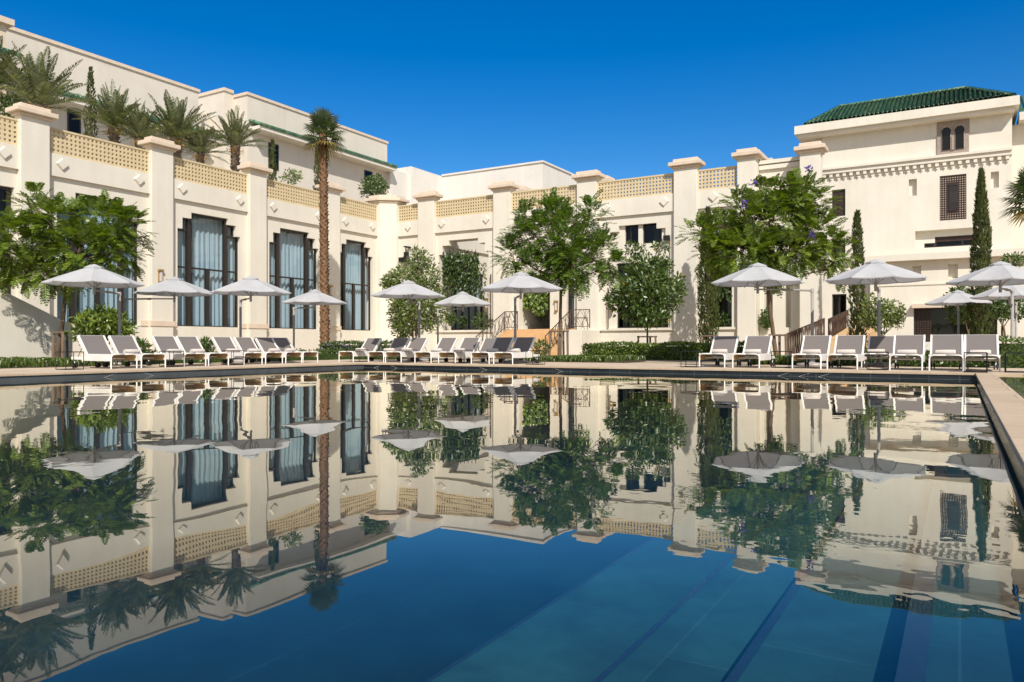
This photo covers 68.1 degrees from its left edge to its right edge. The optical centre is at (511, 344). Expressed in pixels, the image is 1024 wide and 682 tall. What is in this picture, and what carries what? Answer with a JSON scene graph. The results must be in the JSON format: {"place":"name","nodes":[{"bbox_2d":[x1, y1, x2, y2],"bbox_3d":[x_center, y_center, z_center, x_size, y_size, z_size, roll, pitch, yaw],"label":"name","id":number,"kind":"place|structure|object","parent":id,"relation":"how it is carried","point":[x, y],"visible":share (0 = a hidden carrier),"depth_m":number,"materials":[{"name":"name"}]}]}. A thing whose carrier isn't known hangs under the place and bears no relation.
{"place":"outdoors","nodes":[
{"label":"outdoors","id":0,"kind":"place"},
{"bbox_2d":[116,277,214,360],"bbox_3d":[-12.660,-0.896,27.198,3.768,3.090,2.572,0,0,12],"label":"parasol","id":1,"kind":"object","parent":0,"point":[173,286],"visible":0.77,"depth_m":26.85,"materials":[{"name":"fabric"}]},
{"bbox_2d":[0,491,716,681],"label":"pool floor","id":2,"kind":"structure","parent":0,"point":[406,587],"depth_m":5.16,"materials":[{"name":"tile"}]},
{"bbox_2d":[0,365,1023,476],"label":"pool side wall","id":3,"kind":"structure","parent":2,"relation":"on","point":[50,377],"depth_m":19.19,"materials":[{"name":"tile"}]},
{"bbox_2d":[363,365,976,379],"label":"pool wall","id":4,"kind":"structure","parent":2,"relation":"on","point":[928,376],"depth_m":20.47,"materials":[{"name":"tile"}]},
{"bbox_2d":[429,497,1023,681],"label":"pool steps","id":5,"kind":"structure","parent":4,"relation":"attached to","point":[843,617],"depth_m":3.10,"materials":[{"name":"tile"}]},
{"bbox_2d":[424,497,941,681],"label":"step nosing","id":6,"kind":"object","parent":5,"relation":"on","point":[912,663],"depth_m":2.82,"materials":[{"name":"tile"}]},
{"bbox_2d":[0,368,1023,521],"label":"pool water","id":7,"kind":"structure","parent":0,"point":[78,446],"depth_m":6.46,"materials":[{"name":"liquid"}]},
{"bbox_2d":[0,0,1023,195],"label":"sky","id":8,"kind":"structure","parent":0,"point":[620,89],"materials":[{"name":"blue"}]},
{"bbox_2d":[366,357,998,367],"bbox_3d":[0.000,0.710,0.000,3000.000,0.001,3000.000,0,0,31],"label":"ground","id":9,"kind":"structure","parent":0,"point":[653,361],"depth_m":32.07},
{"bbox_2d":[0,289,72,357],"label":"garden wall","id":10,"kind":"structure","parent":9,"relation":"on","point":[27,329],"depth_m":27.02,"materials":[{"name":"paint"}]},
{"bbox_2d":[0,365,124,368],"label":"planting bed","id":11,"kind":"object","parent":9,"relation":"on","point":[53,366],"visible":0.17,"depth_m":22.20,"materials":[{"name":"plant"}]},
{"bbox_2d":[0,356,129,367],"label":"ground cover","id":12,"kind":"object","parent":11,"relation":"on","point":[20,362],"visible":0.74,"depth_m":22.16,"materials":[{"name":"green plant"}]},
{"bbox_2d":[0,102,409,356],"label":"ballroom wing","id":13,"kind":"structure","parent":9,"relation":"on","point":[214,227],"depth_m":42.80,"materials":[{"name":"paint"}]},
{"bbox_2d":[0,15,19,114],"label":"roof turret","id":14,"kind":"object","parent":13,"relation":"on","point":[6,23],"visible":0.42,"depth_m":43.65,"materials":[{"name":"paint"}]},
{"bbox_2d":[0,36,31,93],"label":"date palm","id":15,"kind":"object","parent":13,"relation":"on","point":[4,63],"visible":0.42,"depth_m":38.57,"materials":[{"name":"green plant"}]},
{"bbox_2d":[0,41,113,126],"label":"date palm","id":16,"kind":"object","parent":13,"relation":"on","point":[38,89],"visible":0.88,"depth_m":38.38,"materials":[{"name":"green plant"}]},
{"bbox_2d":[83,66,98,157],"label":"cypress","id":17,"kind":"object","parent":13,"relation":"on","point":[90,76],"visible":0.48,"depth_m":44.42,"materials":[{"name":"green plant"}]},
{"bbox_2d":[57,193,136,324],"bbox_3d":[-20.423,-4.150,37.070,0.559,6.300,4.417,0,0,31],"label":"window","id":18,"kind":"structure","parent":13,"relation":"in","point":[109,299],"depth_m":37.62,"materials":[{"name":"brown metal"}]},
{"bbox_2d":[70,79,152,142],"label":"date palm","id":19,"kind":"object","parent":13,"relation":"on","point":[106,115],"visible":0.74,"depth_m":44.17,"materials":[{"name":"green plant"}]},
{"bbox_2d":[98,100,176,148],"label":"date palm","id":20,"kind":"object","parent":13,"relation":"on","point":[138,129],"visible":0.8,"depth_m":44.49,"materials":[{"name":"green plant"}]},
{"bbox_2d":[114,91,227,157],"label":"date palm","id":21,"kind":"object","parent":13,"relation":"on","point":[174,115],"visible":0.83,"depth_m":45.90,"materials":[{"name":"green plant"}]},
{"bbox_2d":[6,27,397,268],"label":"block","id":22,"kind":"structure","parent":13,"relation":"on","point":[363,154],"depth_m":62.03,"materials":[{"name":"paint"}]},
{"bbox_2d":[67,109,80,140],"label":"window","id":23,"kind":"structure","parent":22,"relation":"in","point":[74,125],"depth_m":49.58,"materials":[{"name":"black glass"}]},
{"bbox_2d":[174,119,232,163],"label":"date palm","id":24,"kind":"object","parent":13,"relation":"on","point":[200,146],"visible":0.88,"depth_m":47.02,"materials":[{"name":"green plant"}]},
{"bbox_2d":[178,213,237,326],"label":"window","id":25,"kind":"structure","parent":13,"relation":"in","point":[214,246],"depth_m":42.78,"materials":[{"name":"glass"}]},
{"bbox_2d":[203,105,274,171],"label":"date palm","id":26,"kind":"object","parent":13,"relation":"on","point":[235,136],"visible":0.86,"depth_m":48.20,"materials":[{"name":"green plant"}]},
{"bbox_2d":[269,228,315,328],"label":"window","id":27,"kind":"structure","parent":13,"relation":"in","point":[290,252],"depth_m":48.03,"materials":[{"name":"glass"}]},
{"bbox_2d":[340,240,369,330],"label":"window","id":28,"kind":"structure","parent":13,"relation":"in","point":[353,256],"depth_m":53.18,"materials":[{"name":"glass"}]},
{"bbox_2d":[357,173,389,197],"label":"terrace bush","id":29,"kind":"object","parent":13,"relation":"on","point":[377,183],"visible":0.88,"depth_m":61.17,"materials":[{"name":"green plant"}]},
{"bbox_2d":[130,347,365,363],"bbox_3d":[-9.744,0.405,30.087,1.369,0.627,11.168,0,0,31],"label":"back hedge","id":30,"kind":"object","parent":9,"relation":"on","point":[333,356],"visible":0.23,"depth_m":31.01,"materials":[{"name":"green plant"}]},
{"bbox_2d":[301,105,346,342],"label":"fan palm","id":31,"kind":"object","parent":9,"relation":"on","point":[322,120],"visible":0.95,"depth_m":41.81,"materials":[{"name":"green plant"}]},
{"bbox_2d":[317,339,403,359],"bbox_3d":[-7.456,0.216,37.241,4.649,1.005,1.612,0,0,31],"label":"flower hedge","id":32,"kind":"object","parent":9,"relation":"on","point":[333,345],"visible":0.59,"depth_m":36.93,"materials":[{"name":"green plant"}]},
{"bbox_2d":[379,245,448,357],"bbox_3d":[-4.857,-2.077,36.739,3.352,5.607,3.098,0,0,31],"label":"court tree","id":33,"kind":"object","parent":9,"relation":"on","point":[408,314],"visible":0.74,"depth_m":36.42,"materials":[{"name":"green plant"}]},
{"bbox_2d":[428,291,489,358],"bbox_3d":[-2.574,-0.896,34.872,3.416,3.090,2.536,0,0,42],"label":"parasol","id":34,"kind":"object","parent":9,"relation":"on","point":[462,299],"visible":0.88,"depth_m":34.24,"materials":[{"name":"fabric"}]},
{"bbox_2d":[313,160,621,329],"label":"white block","id":35,"kind":"structure","parent":9,"relation":"on","point":[407,183],"depth_m":79.78,"materials":[{"name":"paint"}]},
{"bbox_2d":[0,359,1023,373],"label":"pool deck","id":36,"kind":"structure","parent":9,"relation":"on","point":[307,362],"depth_m":22.62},
{"bbox_2d":[41,264,144,364],"bbox_3d":[-12.641,-0.896,23.298,2.530,3.090,3.408,0,0,-4],"label":"parasol","id":37,"kind":"object","parent":36,"relation":"on","point":[93,276],"visible":0.81,"depth_m":22.68,"materials":[{"name":"fabric"}]},
{"bbox_2d":[71,335,137,368],"bbox_3d":[-11.330,0.189,21.044,1.930,0.920,0.770,0,0,31],"label":"sun lounger","id":38,"kind":"object","parent":36,"relation":"on","point":[97,348],"visible":0.98,"depth_m":21.09,"materials":[{"name":"white metal"}]},
{"bbox_2d":[102,335,165,367],"bbox_3d":[-10.942,0.189,21.925,1.930,0.920,0.770,0,0,32],"label":"sun lounger","id":39,"kind":"object","parent":36,"relation":"on","point":[119,344],"visible":0.74,"depth_m":22.03,"materials":[{"name":"fabric"}]},
{"bbox_2d":[146,336,205,366],"bbox_3d":[-10.306,0.189,23.226,1.930,0.920,0.770,0,0,32],"label":"sun lounger","id":40,"kind":"object","parent":36,"relation":"on","point":[163,343],"visible":0.73,"depth_m":23.29,"materials":[{"name":"fabric"}]},
{"bbox_2d":[171,336,228,365],"bbox_3d":[-9.940,0.189,24.068,1.930,0.920,0.770,0,0,31],"label":"sun lounger","id":41,"kind":"object","parent":36,"relation":"on","point":[186,344],"visible":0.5,"depth_m":24.17,"materials":[{"name":"plastic"}]},
{"bbox_2d":[206,337,262,364],"bbox_3d":[-9.308,0.189,25.362,1.930,0.920,0.770,0,0,31],"label":"sun lounger","id":42,"kind":"object","parent":36,"relation":"on","point":[222,343],"visible":0.66,"depth_m":25.40,"materials":[{"name":"plastic"}]},
{"bbox_2d":[210,276,290,361],"bbox_3d":[-9.473,-0.896,27.174,2.566,3.090,3.456,0,0,-31],"label":"parasol","id":43,"kind":"object","parent":36,"relation":"on","point":[250,286],"visible":0.9,"depth_m":26.61,"materials":[{"name":"fabric"}]},
{"bbox_2d":[229,337,282,363],"bbox_3d":[-8.906,0.189,26.267,1.930,0.920,0.770,0,0,31],"label":"sun lounger","id":44,"kind":"object","parent":36,"relation":"on","point":[244,344],"visible":0.54,"depth_m":26.34,"materials":[{"name":"plastic"}]},
{"bbox_2d":[249,337,301,362],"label":"sun lounger","id":45,"kind":"object","parent":36,"relation":"on","point":[264,344],"visible":0.54,"depth_m":27.28,"materials":[{"name":"plastic"}]},
{"bbox_2d":[267,337,317,362],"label":"sun lounger","id":46,"kind":"object","parent":36,"relation":"on","point":[282,344],"visible":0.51,"depth_m":28.10,"materials":[{"name":"plastic"}]},
{"bbox_2d":[339,338,386,361],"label":"sun lounger","id":47,"kind":"object","parent":36,"relation":"on","point":[370,344],"visible":0.78,"depth_m":29.83,"materials":[{"name":"plastic"}]},
{"bbox_2d":[368,338,413,361],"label":"sun lounger","id":48,"kind":"object","parent":36,"relation":"on","point":[398,344],"visible":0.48,"depth_m":29.35,"materials":[{"name":"fabric"}]},
{"bbox_2d":[371,280,444,360],"bbox_3d":[-3.853,-0.896,28.975,2.592,3.090,3.492,0,0,7],"label":"parasol","id":49,"kind":"object","parent":36,"relation":"on","point":[408,289],"visible":0.91,"depth_m":28.23,"materials":[{"name":"fabric"}]},
{"bbox_2d":[385,338,432,362],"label":"sun lounger","id":50,"kind":"object","parent":36,"relation":"on","point":[416,344],"visible":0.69,"depth_m":28.57,"materials":[{"name":"plastic"}]},
{"bbox_2d":[414,337,462,362],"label":"sun lounger","id":51,"kind":"object","parent":36,"relation":"on","point":[446,344],"visible":0.64,"depth_m":27.99,"materials":[{"name":"plastic"}]},
{"bbox_2d":[438,337,484,362],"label":"sun lounger","id":52,"kind":"object","parent":36,"relation":"on","point":[469,345],"visible":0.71,"depth_m":27.60,"materials":[{"name":"plastic"}]},
{"bbox_2d":[471,337,514,363],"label":"sun lounger","id":53,"kind":"object","parent":36,"relation":"on","point":[502,344],"visible":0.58,"depth_m":26.75,"materials":[{"name":"plastic"}]},
{"bbox_2d":[0,363,1023,470],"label":"pool coping","id":54,"kind":"object","parent":36,"relation":"on","point":[1006,401],"visible":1,"depth_m":16.95,"materials":[{"name":"stone"}]},
{"bbox_2d":[493,337,539,363],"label":"sun lounger","id":55,"kind":"object","parent":36,"relation":"on","point":[523,344],"visible":0.87,"depth_m":26.25,"materials":[{"name":"plastic"}]},
{"bbox_2d":[480,271,561,362],"bbox_3d":[0.244,-0.896,25.662,2.624,3.090,3.535,0,0,-6],"label":"parasol","id":56,"kind":"object","parent":36,"relation":"on","point":[520,282],"visible":0.92,"depth_m":24.94,"materials":[{"name":"fabric"}]},
{"bbox_2d":[699,336,740,366],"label":"sun lounger","id":57,"kind":"object","parent":36,"relation":"on","point":[729,344],"visible":0.78,"depth_m":22.94,"materials":[{"name":"fabric"}]},
{"bbox_2d":[732,336,774,367],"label":"sun lounger","id":58,"kind":"object","parent":36,"relation":"on","point":[763,343],"visible":0.97,"depth_m":22.28,"materials":[{"name":"fabric"}]},
{"bbox_2d":[711,263,826,365],"bbox_3d":[7.841,-0.896,22.650,3.682,3.090,2.514,0,0,-19],"label":"parasol","id":59,"kind":"object","parent":36,"relation":"on","point":[757,275],"visible":0.93,"depth_m":22.43,"materials":[{"name":"fabric"}]},
{"bbox_2d":[792,335,832,368],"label":"sun lounger","id":60,"kind":"object","parent":36,"relation":"on","point":[822,344],"visible":0.78,"depth_m":21.61,"materials":[{"name":"fabric"}]},
{"bbox_2d":[826,335,866,369],"bbox_3d":[9.179,0.189,20.737,0.770,0.920,1.930,0,0,31],"label":"sun lounger","id":61,"kind":"object","parent":36,"relation":"on","point":[856,343],"visible":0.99,"depth_m":21.07,"materials":[{"name":"fabric"}]},
{"bbox_2d":[825,259,926,365],"bbox_3d":[10.552,-0.896,21.918,2.552,3.090,3.438,0,0,29],"label":"parasol","id":62,"kind":"object","parent":36,"relation":"on","point":[875,272],"visible":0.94,"depth_m":21.47,"materials":[{"name":"fabric"}]},
{"bbox_2d":[861,336,897,366],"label":"sun lounger","id":63,"kind":"object","parent":36,"relation":"on","point":[881,342],"visible":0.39,"depth_m":22.73,"materials":[{"name":"fabric"}]},
{"bbox_2d":[889,335,925,370],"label":"sun lounger","id":64,"kind":"object","parent":36,"relation":"on","point":[909,342],"visible":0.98,"depth_m":20.39,"materials":[{"name":"fabric"}]},
{"bbox_2d":[928,334,963,370],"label":"sun lounger","id":65,"kind":"object","parent":36,"relation":"on","point":[946,342],"visible":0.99,"depth_m":19.91,"materials":[{"name":"fabric"}]},
{"bbox_2d":[964,334,1000,371],"bbox_3d":[11.896,0.189,19.194,0.770,0.920,1.930,0,0,31],"label":"sun lounger","id":66,"kind":"object","parent":36,"relation":"on","point":[981,342],"visible":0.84,"depth_m":19.55,"materials":[{"name":"fabric"}]},
{"bbox_2d":[495,329,575,355],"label":"garden stair","id":67,"kind":"object","parent":9,"relation":"on","point":[537,334],"visible":0.15,"depth_m":47.63,"materials":[{"name":"stone"}]},
{"bbox_2d":[545,309,589,354],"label":"stair railing","id":68,"kind":"object","parent":67,"relation":"on","point":[569,322],"visible":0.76,"depth_m":46.20,"materials":[{"name":"black metal"}]},
{"bbox_2d":[489,187,632,355],"bbox_3d":[2.149,-3.172,33.633,6.831,7.743,4.661,0,0,6],"label":"feathery tree","id":69,"kind":"object","parent":9,"relation":"on","point":[558,253],"visible":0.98,"depth_m":33.49,"materials":[{"name":"green plant"}]},
{"bbox_2d":[564,330,599,354],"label":"podium block","id":70,"kind":"structure","parent":9,"relation":"on","point":[578,339],"depth_m":44.53,"materials":[{"name":"paint"}]},
{"bbox_2d":[528,360,645,362],"bbox_3d":[2.998,0.664,30.408,3.322,0.052,4.600,0,0,31],"label":"planting bed","id":71,"kind":"object","parent":9,"relation":"on","point":[600,362],"visible":0.29,"depth_m":28.82,"materials":[{"name":"soil"}]},
{"bbox_2d":[522,354,646,362],"bbox_3d":[3.014,0.546,30.409,3.695,0.269,4.924,0,0,31],"label":"ground cover","id":72,"kind":"object","parent":71,"relation":"on","point":[586,358],"visible":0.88,"depth_m":28.89,"materials":[{"name":"green plant"}]},
{"bbox_2d":[398,141,827,354],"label":"central wing","id":73,"kind":"structure","parent":9,"relation":"on","point":[430,222],"depth_m":45.77,"materials":[{"name":"paint"}]},
{"bbox_2d":[442,249,486,307],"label":"hanging vine","id":74,"kind":"object","parent":73,"relation":"attached to","point":[453,268],"visible":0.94,"depth_m":51.99,"materials":[{"name":"green plant"}]},
{"bbox_2d":[451,274,482,329],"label":"window","id":75,"kind":"structure","parent":73,"relation":"in","point":[468,312],"depth_m":56.98,"materials":[{"name":"glass"}]},
{"bbox_2d":[522,292,549,316],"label":"hanging vine","id":76,"kind":"object","parent":73,"relation":"hanging from","point":[530,303],"visible":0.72,"depth_m":49.45,"materials":[{"name":"green plant"}]},
{"bbox_2d":[618,261,667,327],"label":"window","id":77,"kind":"structure","parent":73,"relation":"in","point":[621,324],"depth_m":46.02,"materials":[{"name":"glass"}]},
{"bbox_2d":[643,223,661,243],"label":"window","id":78,"kind":"structure","parent":73,"relation":"in","point":[650,231],"depth_m":45.24,"materials":[{"name":"glass"}]},
{"bbox_2d":[601,239,690,343],"bbox_3d":[6.736,-2.379,38.643,4.122,6.188,3.741,0,0,31],"label":"flowering tree","id":79,"kind":"object","parent":9,"relation":"on","point":[652,309],"visible":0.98,"depth_m":38.24,"materials":[{"name":"green plant"}]},
{"bbox_2d":[580,340,752,360],"bbox_3d":[7.298,0.262,35.616,8.200,0.985,2.229,0,0,31],"label":"clipped hedge","id":80,"kind":"object","parent":9,"relation":"on","point":[670,350],"visible":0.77,"depth_m":34.95,"materials":[{"name":"green plant"}]},
{"bbox_2d":[695,206,720,343],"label":"cypress","id":81,"kind":"object","parent":9,"relation":"on","point":[704,284],"visible":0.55,"depth_m":40.17,"materials":[{"name":"green plant"}]},
{"bbox_2d":[674,165,863,355],"bbox_3d":[9.843,-3.026,28.348,7.470,7.491,4.154,0,0,-1],"label":"feathery tree","id":82,"kind":"object","parent":9,"relation":"on","point":[756,245],"visible":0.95,"depth_m":28.22,"materials":[{"name":"green plant"}]},
{"bbox_2d":[746,364,855,365],"bbox_3d":[9.751,0.664,25.195,3.222,0.052,2.700,0,0,31],"label":"planting bed","id":83,"kind":"object","parent":9,"relation":"on","point":[794,364],"visible":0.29,"depth_m":24.45,"materials":[{"name":"plant"}]},
{"bbox_2d":[746,354,858,364],"bbox_3d":[9.732,0.507,25.199,3.707,0.346,3.138,0,0,31],"label":"ground cover","id":84,"kind":"object","parent":83,"relation":"on","point":[782,359],"visible":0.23,"depth_m":24.28,"materials":[{"name":"green plant"}]},
{"bbox_2d":[798,328,876,355],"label":"garden ramp","id":85,"kind":"structure","parent":9,"relation":"on","point":[871,332],"depth_m":42.31,"materials":[{"name":"stone"}]},
{"bbox_2d":[786,318,824,355],"bbox_3d":[13.349,-0.352,34.162,0.056,2.004,9.660,0,0,31],"label":"ramp railing","id":86,"kind":"object","parent":85,"relation":"on","point":[804,330],"visible":0.56,"depth_m":32.74,"materials":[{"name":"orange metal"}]},
{"bbox_2d":[828,310,848,335],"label":"ramp railing","id":87,"kind":"object","parent":85,"relation":"on","point":[844,315],"visible":0.93,"depth_m":42.67,"materials":[{"name":"wood"}]},
{"bbox_2d":[846,209,867,349],"bbox_3d":[16.913,-2.977,37.012,1.104,7.354,1.079,0,0,-20],"label":"cypress","id":88,"kind":"object","parent":9,"relation":"on","point":[857,232],"visible":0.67,"depth_m":36.85,"materials":[{"name":"green plant"}]},
{"bbox_2d":[856,292,906,335],"bbox_3d":[17.741,-0.905,36.165,2.568,3.251,1.564,0,0,-18],"label":"citrus tree","id":89,"kind":"object","parent":9,"relation":"on","point":[869,318],"visible":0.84,"depth_m":35.99,"materials":[{"name":"green plant"}]},
{"bbox_2d":[794,86,1023,351],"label":"green roofed pavilion","id":90,"kind":"structure","parent":9,"relation":"on","point":[901,171],"depth_m":54.40,"materials":[{"name":"paint"}]},
{"bbox_2d":[832,294,845,335],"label":"door","id":91,"kind":"structure","parent":90,"relation":"in","point":[838,300],"depth_m":57.64,"materials":[{"name":"glass"}]},
{"bbox_2d":[940,174,965,220],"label":"lattice window","id":92,"kind":"structure","parent":90,"relation":"in","point":[952,187],"depth_m":53.57,"materials":[{"name":"brown wood"}]},
{"bbox_2d":[931,118,975,154],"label":"carved window","id":93,"kind":"structure","parent":90,"relation":"in","point":[952,136],"depth_m":53.45,"materials":[{"name":"stone"}]},
{"bbox_2d":[914,308,996,341],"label":"window","id":94,"kind":"structure","parent":90,"relation":"in","point":[939,325],"depth_m":53.34,"materials":[{"name":"glass"}]},
{"bbox_2d":[851,348,999,367],"bbox_3d":[12.844,0.380,23.745,4.222,0.675,1.013,0,0,31],"label":"back hedge","id":95,"kind":"object","parent":9,"relation":"on","point":[939,363],"visible":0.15,"depth_m":23.29,"materials":[{"name":"green plant"}]},
{"bbox_2d":[924,290,991,334],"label":"parasol","id":96,"kind":"object","parent":9,"relation":"on","point":[957,298],"visible":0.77,"depth_m":33.37,"materials":[{"name":"fabric"}]},
{"bbox_2d":[941,286,993,334],"bbox_3d":[21.826,-1.093,36.241,2.599,3.617,1.747,0,0,-10],"label":"citrus tree","id":97,"kind":"object","parent":9,"relation":"on","point":[953,309],"visible":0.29,"depth_m":35.99,"materials":[{"name":"green plant"}]},
{"bbox_2d":[962,166,996,334],"bbox_3d":[21.036,-3.657,34.066,1.386,8.714,1.192,0,0,31],"label":"cypress","id":98,"kind":"object","parent":9,"relation":"on","point":[981,255],"visible":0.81,"depth_m":33.82,"materials":[{"name":"green plant"}]},
{"bbox_2d":[945,261,1023,364],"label":"parasol","id":99,"kind":"object","parent":9,"relation":"on","point":[1000,274],"visible":0.77,"depth_m":21.98,"materials":[{"name":"fabric"}]},
{"bbox_2d":[969,285,1023,342],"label":"parasol","id":100,"kind":"object","parent":9,"relation":"on","point":[993,294],"visible":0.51,"depth_m":29.16,"materials":[{"name":"fabric"}]},
{"bbox_2d":[989,251,1023,342],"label":"citrus tree","id":101,"kind":"object","parent":9,"relation":"on","point":[1000,310],"visible":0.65,"depth_m":36.07,"materials":[{"name":"green plant"}]},
{"bbox_2d":[989,335,1023,367],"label":"edge hedge","id":102,"kind":"object","parent":9,"relation":"on","point":[1014,360],"visible":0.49,"depth_m":21.98,"materials":[{"name":"green plant"}]},
{"bbox_2d":[995,165,1023,228],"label":"fan palm","id":103,"kind":"object","parent":9,"relation":"on","point":[1019,193],"visible":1,"depth_m":43.18,"materials":[{"name":"green plant"}]},
{"bbox_2d":[1012,95,1023,247],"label":"wing","id":104,"kind":"structure","parent":9,"relation":"on","point":[1017,163],"depth_m":52.98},
{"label":"planting bed","id":105,"kind":"structure","parent":9,"relation":"on","visible":0},
{"bbox_2d":[0,181,157,357],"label":"feathery tree","id":106,"kind":"object","parent":105,"relation":"on","point":[95,237],"visible":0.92,"depth_m":25.65,"materials":[{"name":"green plant"}]},
{"bbox_2d":[64,302,139,346],"bbox_3d":[-14.214,-0.387,26.227,2.224,2.227,2.101,0,0,-43],"label":"leafy shrub","id":107,"kind":"object","parent":105,"relation":"on","point":[96,321],"visible":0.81,"depth_m":25.84,"materials":[{"name":"green plant"}]},
{"bbox_2d":[282,289,346,347],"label":"parasol","id":108,"kind":"object","parent":105,"relation":"on","point":[314,297],"visible":0.77,"depth_m":32.83,"materials":[{"name":"fabric"}]},
{"bbox_2d":[996,375,1023,397],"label":"channel water","id":109,"kind":"structure","parent":0,"point":[1015,383],"depth_m":14.03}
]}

